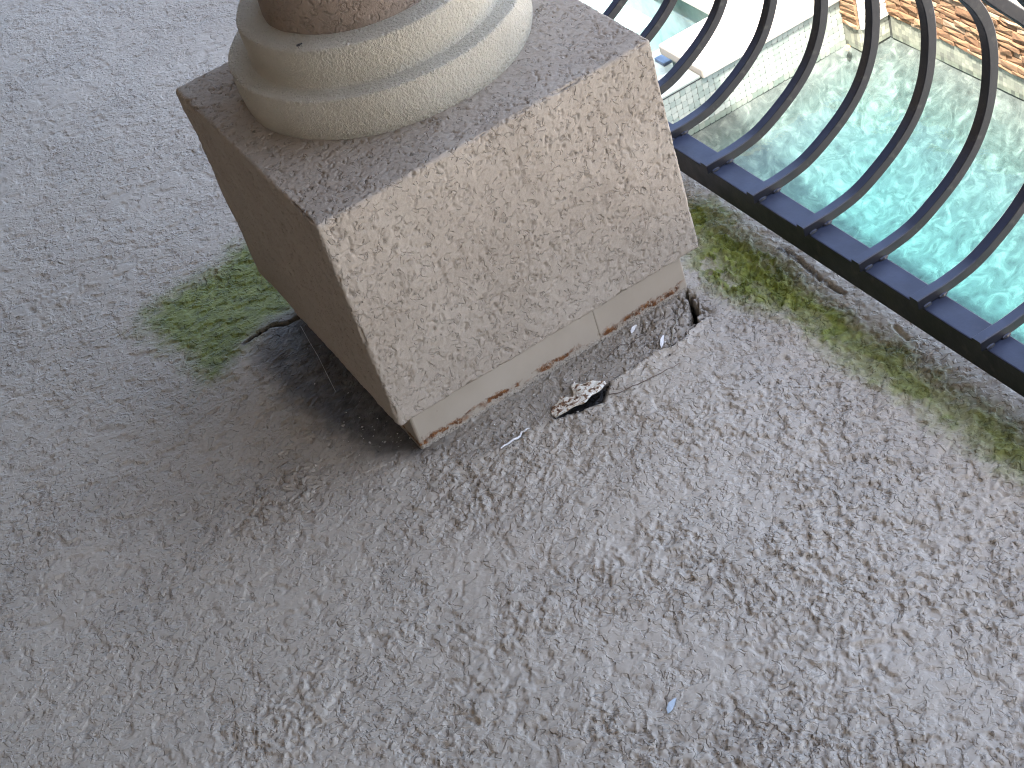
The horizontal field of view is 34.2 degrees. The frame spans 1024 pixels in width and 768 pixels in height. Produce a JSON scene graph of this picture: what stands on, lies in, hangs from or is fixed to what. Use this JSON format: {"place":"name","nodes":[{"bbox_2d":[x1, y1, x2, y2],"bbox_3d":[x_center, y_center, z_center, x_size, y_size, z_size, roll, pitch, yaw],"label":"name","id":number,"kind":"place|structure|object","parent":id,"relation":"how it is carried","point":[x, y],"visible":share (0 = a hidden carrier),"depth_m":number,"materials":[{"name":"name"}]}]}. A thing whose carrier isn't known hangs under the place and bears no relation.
{"place":"outdoors","nodes":[
{"label":"outdoors","id":0,"kind":"place"},
{"bbox_3d":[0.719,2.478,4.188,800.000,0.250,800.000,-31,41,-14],"label":"ground","id":1,"kind":"structure","parent":0,"visible":0},
{"bbox_2d":[839,0,1023,99],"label":"stone wall","id":2,"kind":"structure","parent":1,"relation":"on","point":[958,45],"depth_m":8.14,"materials":[{"name":"brown stone"}]},
{"bbox_2d":[857,35,1023,100],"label":"pool basin","id":3,"kind":"object","parent":1,"relation":"in","point":[961,70],"visible":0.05,"depth_m":8.19,"materials":[{"name":"paint"}]},
{"bbox_2d":[580,0,845,134],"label":"spa","id":4,"kind":"object","parent":3,"relation":"on","point":[698,83],"visible":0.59,"depth_m":8.48,"materials":[{"name":"grey tile"}]},
{"bbox_2d":[691,37,1023,343],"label":"water","id":5,"kind":"structure","parent":3,"relation":"in","point":[957,227],"depth_m":8.38,"materials":[{"name":"liquid"}]},
{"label":"balcony slab","id":6,"kind":"structure","parent":0,"visible":0},
{"bbox_2d":[0,0,1023,767],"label":"balcony floor","id":7,"kind":"structure","parent":6,"relation":"on","point":[774,518],"depth_m":1.99,"materials":[{"name":"grey concrete"}]},
{"bbox_2d":[301,327,334,389],"bbox_3d":[-0.267,-0.036,2.287,0.002,0.013,0.155,-26,40,-8],"label":"cobweb strand","id":8,"kind":"object","parent":7,"relation":"on","point":[318,357],"visible":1,"depth_m":2.28},
{"bbox_2d":[176,0,697,448],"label":"column","id":9,"kind":"structure","parent":7,"relation":"on","point":[450,216],"depth_m":1.98,"materials":[{"name":"beige paint"}]},
{"bbox_2d":[293,303,717,506],"bbox_3d":[-0.009,0.037,2.124,0.581,0.012,0.279,-13,40,8],"label":"grit","id":10,"kind":"object","parent":7,"relation":"on","point":[540,391],"visible":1,"depth_m":2.14,"materials":[{"name":"grey gravel"}]},
{"bbox_2d":[501,428,529,448],"bbox_3d":[0.004,0.068,2.083,0.046,0.006,0.010,-31,41,-14],"label":"paint thread","id":11,"kind":"object","parent":7,"relation":"on","point":[515,438],"visible":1,"depth_m":2.08},
{"bbox_2d":[551,380,606,417],"bbox_3d":[0.082,0.016,2.106,0.044,0.008,0.079,19,53,37],"label":"coating flake","id":12,"kind":"object","parent":7,"relation":"on","point":[584,392],"visible":1,"depth_m":2.10,"materials":[{"name":"white paint"}]},
{"bbox_2d":[607,332,646,356],"bbox_3d":[0.149,-0.052,2.162,0.066,0.006,0.007,-31,41,-14],"label":"dry fibre","id":13,"kind":"object","parent":7,"relation":"on","point":[626,344],"visible":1,"depth_m":2.16,"materials":[{"name":"grey"}]},
{"bbox_2d":[609,363,678,394],"bbox_3d":[0.167,-0.005,2.099,0.101,0.004,0.007,-24,40,-5],"label":"dry fibre","id":14,"kind":"object","parent":7,"relation":"on","point":[642,381],"visible":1,"depth_m":2.10,"materials":[{"name":"grey"}]},
{"bbox_2d":[660,335,663,347],"bbox_3d":[0.194,-0.056,2.145,0.004,0.003,0.025,-4,42,18],"label":"paint chip","id":15,"kind":"object","parent":7,"relation":"on","point":[661,341],"visible":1,"depth_m":2.14,"materials":[{"name":"white paint"}]},
{"bbox_2d":[667,698,675,712],"bbox_3d":[0.165,0.331,1.714,0.018,0.003,0.011,-31,41,-14],"label":"paint chip","id":16,"kind":"object","parent":7,"relation":"on","point":[671,704],"visible":1,"depth_m":1.71,"materials":[{"name":"white paint"}]},
{"bbox_2d":[670,308,679,346],"bbox_3d":[0.211,-0.072,2.159,0.004,0.008,0.081,-2,43,20],"label":"dry fibre","id":17,"kind":"object","parent":7,"relation":"on","point":[673,327],"visible":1,"depth_m":2.16,"materials":[{"name":"grey"}]},
{"bbox_2d":[603,0,1023,396],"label":"railing","id":18,"kind":"object","parent":7,"relation":"on","point":[994,350],"visible":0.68,"depth_m":2.11,"materials":[{"name":"metal"}]}
]}

